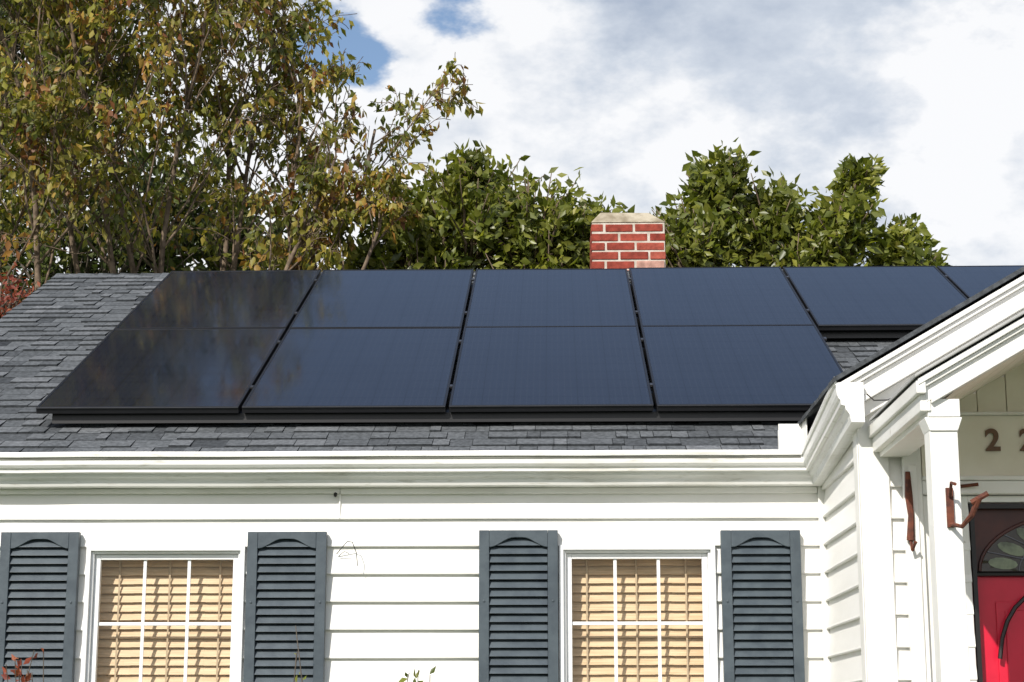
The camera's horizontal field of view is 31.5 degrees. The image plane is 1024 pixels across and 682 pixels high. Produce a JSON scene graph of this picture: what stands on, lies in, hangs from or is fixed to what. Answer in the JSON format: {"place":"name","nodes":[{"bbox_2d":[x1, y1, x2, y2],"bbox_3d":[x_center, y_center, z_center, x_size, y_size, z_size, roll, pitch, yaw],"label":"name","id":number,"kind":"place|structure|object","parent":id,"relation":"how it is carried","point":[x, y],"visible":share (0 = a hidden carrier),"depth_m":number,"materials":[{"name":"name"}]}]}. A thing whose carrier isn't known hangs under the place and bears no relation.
{"place":"outdoors","nodes":[
{"label":"outdoors","id":0,"kind":"place"},
{"bbox_2d":[0,0,1023,293],"label":"sky","id":1,"kind":"structure","parent":0,"point":[619,91],"materials":[{"name":"white"}]},
{"bbox_2d":[919,417,969,681],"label":"porch post","id":2,"kind":"object","parent":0,"point":[950,624],"visible":1,"depth_m":6.41,"materials":[{"name":"white wood"}]},
{"bbox_2d":[920,351,1023,475],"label":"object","id":3,"kind":"object","parent":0,"point":[994,390],"visible":0.53,"depth_m":7.46,"materials":[{"name":"beige wood"}]},
{"label":"ground","id":4,"kind":"structure","parent":0,"visible":0},
{"bbox_2d":[0,262,39,318],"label":"japanese maple","id":5,"kind":"object","parent":4,"relation":"on","point":[10,300],"visible":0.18,"depth_m":13.47,"materials":[{"name":"red plant"}]},
{"bbox_2d":[1,648,43,681],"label":"barberry bush","id":6,"kind":"object","parent":4,"relation":"on","point":[16,672],"visible":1,"depth_m":7.73,"materials":[{"name":"red plant"}]},
{"bbox_2d":[0,0,301,306],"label":"oak tree","id":7,"kind":"object","parent":4,"relation":"on","point":[88,266],"visible":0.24,"depth_m":21.43,"materials":[{"name":"green plant"}]},
{"bbox_2d":[0,0,485,296],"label":"birch tree","id":8,"kind":"object","parent":4,"relation":"on","point":[58,109],"visible":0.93,"depth_m":16.99,"materials":[{"name":"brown plant"}]},
{"bbox_2d":[293,625,305,681],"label":"bare twig plant","id":9,"kind":"object","parent":4,"relation":"on","point":[295,678],"visible":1,"depth_m":7.89,"materials":[{"name":"plant"}]},
{"bbox_2d":[399,666,435,681],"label":"garden shrub","id":10,"kind":"object","parent":4,"relation":"on","point":[416,675],"visible":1,"depth_m":7.69,"materials":[{"name":"green plant"}]},
{"bbox_2d":[328,139,634,270],"bbox_3d":[-0.108,1.580,17.208,3.600,7.296,2.202,0,-12,1],"label":"magnolia tree","id":11,"kind":"object","parent":4,"relation":"on","point":[475,214],"visible":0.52,"depth_m":17.52,"materials":[{"name":"green plant"}]},
{"bbox_2d":[509,375,1023,495],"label":"walls","id":12,"kind":"structure","parent":4,"relation":"on","point":[967,495],"depth_m":7.46,"materials":[{"name":"plastic"}]},
{"bbox_2d":[80,546,245,681],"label":"window frame","id":13,"kind":"object","parent":12,"relation":"attached to","point":[96,556],"visible":0.99,"depth_m":8.57,"materials":[{"name":"white wood"}]},
{"bbox_2d":[97,560,232,681],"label":"wooden blinds","id":14,"kind":"object","parent":13,"relation":"attached to","point":[209,647],"visible":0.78,"depth_m":8.65,"materials":[{"name":"brown wood"}]},
{"bbox_2d":[0,415,1023,681],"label":"siding","id":15,"kind":"object","parent":12,"relation":"attached to","point":[402,593],"visible":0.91,"depth_m":8.57,"materials":[{"name":"plastic"}]},
{"bbox_2d":[0,532,80,681],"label":"shutter","id":16,"kind":"object","parent":15,"relation":"attached to","point":[39,579],"visible":0.98,"depth_m":8.53,"materials":[{"name":"paint"}]},
{"bbox_2d":[243,532,326,681],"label":"shutter","id":17,"kind":"object","parent":15,"relation":"attached to","point":[286,575],"visible":1,"depth_m":8.50,"materials":[{"name":"paint"}]},
{"bbox_2d":[0,381,864,488],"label":"gutter","id":18,"kind":"object","parent":15,"relation":"on","point":[839,421],"visible":0.96,"depth_m":8.51,"materials":[{"name":"metal"}]},
{"bbox_2d":[0,455,800,459],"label":"gutter grime line","id":19,"kind":"object","parent":18,"relation":"attached to","point":[396,457],"visible":1,"depth_m":8.49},
{"bbox_2d":[778,418,807,449],"bbox_3d":[1.327,0.432,8.430,0.094,0.160,0.219,8,-14,-33],"label":"splash guard","id":20,"kind":"object","parent":18,"relation":"on","point":[792,436],"visible":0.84,"depth_m":8.46,"materials":[{"name":"white metal"}]},
{"bbox_2d":[478,530,558,681],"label":"shutter","id":21,"kind":"object","parent":15,"relation":"attached to","point":[518,605],"visible":1,"depth_m":8.48,"materials":[{"name":"paint"}]},
{"bbox_2d":[720,530,804,681],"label":"shutter","id":22,"kind":"object","parent":15,"relation":"attached to","point":[762,610],"visible":1,"depth_m":8.45,"materials":[{"name":"paint"}]},
{"bbox_2d":[217,354,856,450],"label":"roof deck","id":23,"kind":"structure","parent":12,"relation":"attached to","point":[567,433],"depth_m":8.88,"materials":[{"name":"grey"}]},
{"bbox_2d":[0,269,899,451],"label":"roof shingles","id":24,"kind":"object","parent":23,"relation":"on","point":[56,329],"visible":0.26,"depth_m":8.99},
{"bbox_2d":[52,285,913,423],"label":"solar mounting rails","id":25,"kind":"object","parent":23,"relation":"on","point":[557,416],"visible":0.08,"depth_m":8.98,"materials":[{"name":"black metal"}]},
{"bbox_2d":[36,328,285,413],"bbox_3d":[-1.826,0.142,9.773,1.021,0.039,1.651,0,14,1],"label":"solar panel","id":26,"kind":"object","parent":25,"relation":"on","point":[181,370],"visible":1,"depth_m":9.62,"materials":[{"name":"black glass"}]},
{"bbox_2d":[114,270,320,331],"bbox_3d":[-1.792,-0.260,11.384,1.021,0.037,1.645,0,14,1],"label":"solar panel","id":27,"kind":"object","parent":25,"relation":"on","point":[232,299],"visible":0.88,"depth_m":11.30,"materials":[{"name":"black glass"}]},
{"bbox_2d":[242,327,461,412],"bbox_3d":[-0.804,0.137,9.750,1.021,0.037,1.651,0,14,1],"label":"solar panel","id":28,"kind":"object","parent":25,"relation":"on","point":[340,370],"visible":1,"depth_m":9.59,"materials":[{"name":"glass"}]},
{"bbox_2d":[289,269,473,327],"bbox_3d":[-0.769,-0.265,11.360,1.021,0.037,1.645,0,14,1],"label":"solar panel","id":29,"kind":"object","parent":25,"relation":"on","point":[416,298],"visible":0.88,"depth_m":11.27,"materials":[{"name":"glass"}]},
{"bbox_2d":[449,325,652,411],"bbox_3d":[0.217,0.129,9.726,1.021,0.038,1.651,0,14,1],"label":"solar panel","id":30,"kind":"object","parent":25,"relation":"on","point":[542,368],"visible":1,"depth_m":9.57,"materials":[{"name":"blue glass"}]},
{"bbox_2d":[465,269,637,326],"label":"solar panel","id":31,"kind":"object","parent":25,"relation":"on","point":[550,297],"visible":0.89,"depth_m":11.26,"materials":[{"name":"glass"}]},
{"bbox_2d":[629,267,814,328],"bbox_3d":[1.274,-0.277,11.313,1.021,0.039,1.645,0,14,1],"label":"solar panel","id":32,"kind":"object","parent":25,"relation":"on","point":[715,296],"visible":0.93,"depth_m":11.23,"materials":[{"name":"blue glass"}]},
{"bbox_2d":[641,325,842,410],"bbox_3d":[1.238,0.124,9.702,1.021,0.038,1.651,0,14,1],"label":"solar panel","id":33,"kind":"object","parent":25,"relation":"on","point":[744,368],"visible":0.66,"depth_m":9.61,"materials":[{"name":"glass"}]},
{"bbox_2d":[783,266,967,329],"bbox_3d":[2.295,-0.281,11.286,1.021,0.038,1.651,0,14,1],"label":"solar panel","id":34,"kind":"object","parent":25,"relation":"on","point":[873,297],"visible":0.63,"depth_m":11.24,"materials":[{"name":"blue glass"}]},
{"bbox_2d":[937,265,1023,297],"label":"solar panel","id":35,"kind":"object","parent":25,"relation":"on","point":[968,281],"visible":0.33,"depth_m":11.78,"materials":[{"name":"blue glass"}]},
{"bbox_2d":[590,213,665,270],"bbox_3d":[0.844,-0.283,13.255,0.536,1.265,0.554,0,-12,1],"label":"chimney","id":36,"kind":"object","parent":23,"relation":"on","point":[627,246],"depth_m":13.07,"materials":[{"name":"red brick"}]},
{"bbox_2d":[559,545,717,681],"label":"window frame","id":37,"kind":"object","parent":12,"relation":"attached to","point":[705,554],"visible":0.99,"depth_m":8.52,"materials":[{"name":"white wood"}]},
{"bbox_2d":[566,559,703,681],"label":"wooden blinds","id":38,"kind":"object","parent":37,"relation":"attached to","point":[681,601],"visible":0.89,"depth_m":8.60,"materials":[{"name":"brown wood"}]},
{"bbox_2d":[797,266,1023,426],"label":"gable roof shingles","id":39,"kind":"object","parent":12,"relation":"attached to","point":[810,414],"visible":0.23,"depth_m":7.50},
{"bbox_2d":[841,275,1023,416],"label":"gable rake moulding","id":40,"kind":"object","parent":12,"relation":"attached to","point":[889,375],"visible":0.59,"depth_m":7.49,"materials":[{"name":"white wood"}]},
{"bbox_2d":[868,311,1023,456],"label":"porch hood trim","id":41,"kind":"structure","parent":12,"relation":"attached to","point":[894,429],"depth_m":6.52,"materials":[{"name":"white wood"}]},
{"bbox_2d":[905,471,989,551],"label":"iron brackets","id":42,"kind":"object","parent":41,"relation":"attached to","point":[975,502],"visible":0.98,"depth_m":6.43,"materials":[{"name":"brown metal"}]},
{"bbox_2d":[985,428,1000,450],"bbox_3d":[1.970,0.405,7.451,0.060,0.093,0.010,0,-12,1],"label":"house number","id":43,"kind":"object","parent":41,"relation":"attached to","point":[991,446],"visible":1,"depth_m":7.45,"materials":[{"name":"brown metal"}]},
{"bbox_2d":[1019,429,1023,450],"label":"house number","id":44,"kind":"object","parent":41,"relation":"attached to","point":[1021,431],"visible":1,"depth_m":7.45,"materials":[{"name":"brown metal"}]},
{"bbox_2d":[901,411,1023,681],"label":"door casing","id":45,"kind":"object","parent":12,"relation":"attached to","point":[920,618],"depth_m":7.37,"materials":[{"name":"white wood"}]},
{"bbox_2d":[968,503,1023,681],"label":"storm door scrollwork","id":46,"kind":"object","parent":45,"relation":"attached to","point":[975,587],"visible":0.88,"depth_m":7.35,"materials":[{"name":"black metal"}]},
{"bbox_2d":[969,532,1023,681],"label":"front door","id":47,"kind":"structure","parent":45,"relation":"attached to","point":[999,598],"depth_m":7.37,"materials":[{"name":"red paint"}]},
{"bbox_2d":[974,509,1023,576],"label":"door fanlight","id":48,"kind":"object","parent":47,"relation":"in","point":[999,536],"depth_m":7.43,"materials":[{"name":"glass"}]},
{"bbox_2d":[650,137,952,268],"bbox_3d":[2.798,1.584,17.140,3.151,7.242,1.940,-4,-13,17],"label":"magnolia tree","id":49,"kind":"object","parent":4,"relation":"on","point":[717,223],"visible":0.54,"depth_m":17.55,"materials":[{"name":"green plant"}]},
{"bbox_3d":[2.024,3.079,7.513,10.310,0.300,1.130,0,-12,1],"label":"foundation","id":50,"kind":"object","parent":4,"relation":"on","visible":0},
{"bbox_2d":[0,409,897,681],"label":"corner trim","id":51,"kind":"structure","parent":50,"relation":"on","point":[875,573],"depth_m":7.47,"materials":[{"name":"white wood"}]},
{"bbox_2d":[334,394,888,565],"bbox_3d":[0.359,0.629,7.968,2.757,0.603,0.116,-6,-14,27],"label":"loose cable","id":52,"kind":"object","parent":51,"relation":"attached to","point":[335,494],"visible":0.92,"depth_m":8.52,"materials":[{"name":"black metal"}]}
]}

